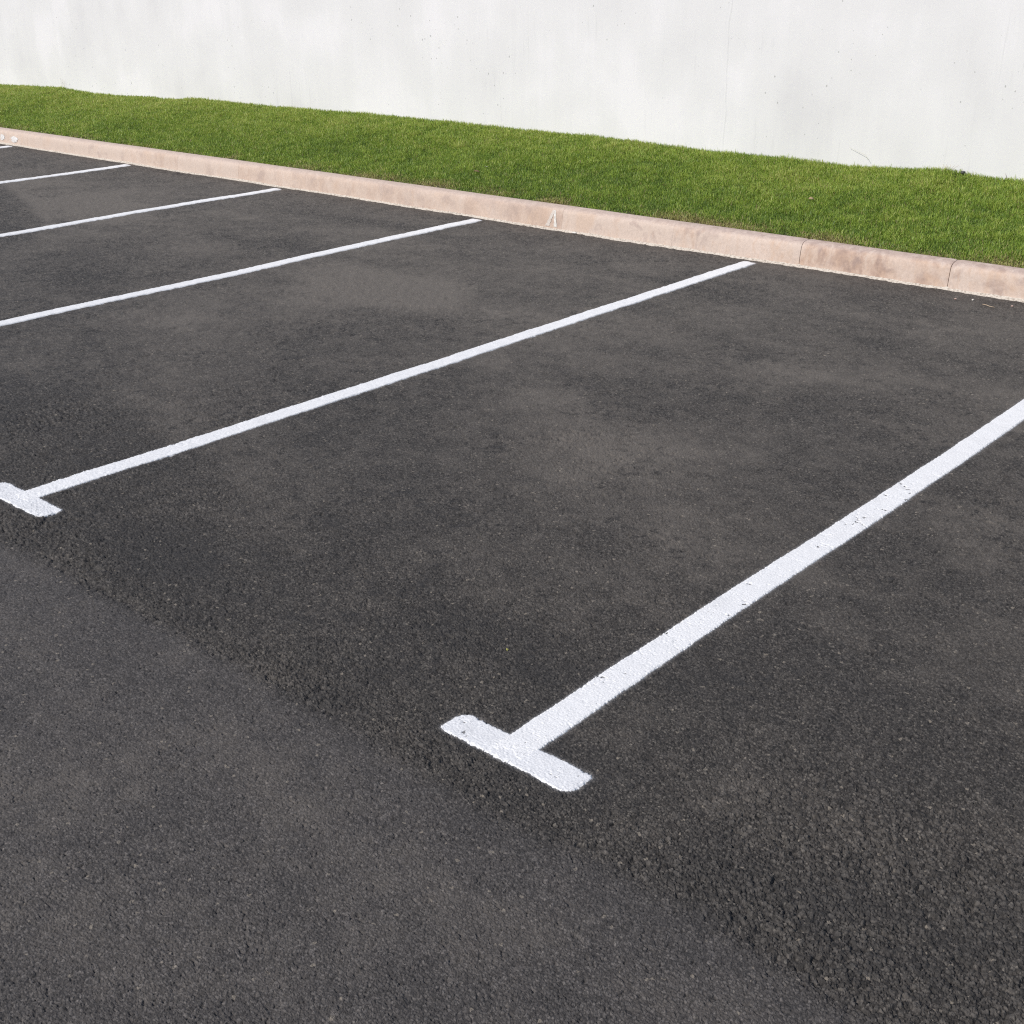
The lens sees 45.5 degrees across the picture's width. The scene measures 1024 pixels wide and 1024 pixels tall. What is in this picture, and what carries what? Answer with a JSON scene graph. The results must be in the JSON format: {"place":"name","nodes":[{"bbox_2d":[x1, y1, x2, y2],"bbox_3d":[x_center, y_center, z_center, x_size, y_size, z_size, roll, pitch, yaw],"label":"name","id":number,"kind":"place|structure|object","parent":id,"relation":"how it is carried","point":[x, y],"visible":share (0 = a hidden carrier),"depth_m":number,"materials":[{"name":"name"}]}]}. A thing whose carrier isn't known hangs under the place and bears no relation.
{"place":"outdoors","nodes":[
{"label":"outdoors","id":0,"kind":"place"},
{"bbox_2d":[0,144,1023,1023],"bbox_3d":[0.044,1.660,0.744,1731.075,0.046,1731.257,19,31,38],"label":"asphalt ground","id":1,"kind":"structure","parent":0,"point":[244,678],"depth_m":3.66,"materials":[{"name":"black asphalt"}]},
{"bbox_2d":[0,127,30,145],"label":"kerb stone","id":2,"kind":"object","parent":1,"relation":"on","point":[13,136],"visible":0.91,"depth_m":14.32,"materials":[{"name":"beige concrete"}]},
{"bbox_2d":[27,132,78,152],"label":"kerb stone","id":3,"kind":"object","parent":1,"relation":"on","point":[45,141],"visible":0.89,"depth_m":13.80,"materials":[{"name":"beige concrete"}]},
{"bbox_2d":[0,164,130,183],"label":"parking line","id":4,"kind":"object","parent":1,"relation":"on","point":[74,172],"visible":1,"depth_m":12.23,"materials":[{"name":"paint"}]},
{"bbox_2d":[73,138,127,160],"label":"kerb stone","id":5,"kind":"object","parent":1,"relation":"on","point":[101,149],"visible":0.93,"depth_m":13.18,"materials":[{"name":"beige concrete"}]},
{"bbox_2d":[0,188,280,236],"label":"parking line","id":6,"kind":"object","parent":1,"relation":"on","point":[124,214],"visible":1,"depth_m":10.13,"materials":[{"name":"paint"}]},
{"bbox_2d":[123,145,182,169],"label":"kerb stone","id":7,"kind":"object","parent":1,"relation":"on","point":[167,159],"visible":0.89,"depth_m":12.56,"materials":[{"name":"beige concrete"}]},
{"bbox_2d":[177,153,244,178],"bbox_3d":[-2.954,-3.354,12.011,1.004,0.265,0.128,19,31,38],"label":"kerb stone","id":8,"kind":"object","parent":1,"relation":"on","point":[207,165],"visible":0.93,"depth_m":11.95,"materials":[{"name":"beige concrete"}]},
{"bbox_2d":[0,219,481,325],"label":"parking line","id":9,"kind":"object","parent":1,"relation":"on","point":[185,283],"visible":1,"depth_m":8.00,"materials":[{"name":"paint"}]},
{"bbox_2d":[238,161,313,188],"bbox_3d":[-2.205,-3.092,11.394,1.004,0.265,0.128,19,31,38],"label":"kerb stone","id":10,"kind":"object","parent":1,"relation":"on","point":[275,175],"visible":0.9,"depth_m":11.33,"materials":[{"name":"beige concrete"}]},
{"bbox_2d":[305,171,386,200],"bbox_3d":[-1.457,-2.829,10.776,1.004,0.265,0.128,19,31,38],"label":"kerb stone","id":11,"kind":"object","parent":1,"relation":"on","point":[349,185],"visible":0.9,"depth_m":10.71,"materials":[{"name":"beige concrete"}]},
{"bbox_2d":[0,261,755,516],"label":"parking line","id":12,"kind":"object","parent":1,"relation":"on","point":[28,500],"visible":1,"depth_m":5.50,"materials":[{"name":"paint"}]},
{"bbox_2d":[381,181,473,213],"bbox_3d":[-0.709,-2.567,10.158,1.004,0.265,0.128,19,31,38],"label":"kerb stone","id":13,"kind":"object","parent":1,"relation":"on","point":[430,197],"visible":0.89,"depth_m":10.09,"materials":[{"name":"beige concrete"}]},
{"bbox_2d":[0,0,1023,179],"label":"wall","id":14,"kind":"structure","parent":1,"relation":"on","point":[908,84],"depth_m":10.74,"materials":[{"name":"white paint"}]},
{"bbox_2d":[0,142,1023,302],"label":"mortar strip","id":15,"kind":"object","parent":1,"relation":"on","point":[785,264],"visible":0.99,"depth_m":8.99,"materials":[{"name":"beige concrete"}]},
{"bbox_2d":[466,193,568,228],"bbox_3d":[0.039,-2.305,9.541,1.004,0.265,0.128,19,31,38],"label":"kerb stone","id":16,"kind":"object","parent":1,"relation":"on","point":[539,213],"visible":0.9,"depth_m":9.47,"materials":[{"name":"beige concrete"}]},
{"bbox_2d":[562,206,680,245],"bbox_3d":[0.788,-2.043,8.923,1.004,0.266,0.128,19,31,38],"label":"kerb stone","id":17,"kind":"object","parent":1,"relation":"on","point":[623,226],"visible":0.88,"depth_m":8.86,"materials":[{"name":"pink concrete"}]},
{"bbox_2d":[441,399,1023,791],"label":"parking line","id":18,"kind":"object","parent":1,"relation":"on","point":[521,747],"visible":1,"depth_m":3.57,"materials":[{"name":"paint"}]},
{"bbox_2d":[672,221,808,264],"bbox_3d":[1.536,-1.781,8.306,1.003,0.266,0.128,19,31,38],"label":"kerb stone","id":19,"kind":"object","parent":1,"relation":"on","point":[747,243],"visible":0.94,"depth_m":8.23,"materials":[{"name":"pink concrete"}]},
{"bbox_2d":[799,239,956,286],"bbox_3d":[2.284,-1.519,7.689,1.001,0.265,0.128,19,31,38],"label":"kerb stone","id":20,"kind":"object","parent":1,"relation":"on","point":[900,266],"visible":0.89,"depth_m":7.62,"materials":[{"name":"pink concrete"}]},
{"bbox_2d":[948,260,1023,298],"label":"kerb stone","id":21,"kind":"object","parent":1,"relation":"on","point":[986,278],"visible":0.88,"depth_m":7.19,"materials":[{"name":"beige concrete"}]},
{"bbox_2d":[0,84,1023,267],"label":"grass bank","id":22,"kind":"structure","parent":0,"point":[438,186],"depth_m":9.64,"materials":[{"name":"green plant"}]}
]}

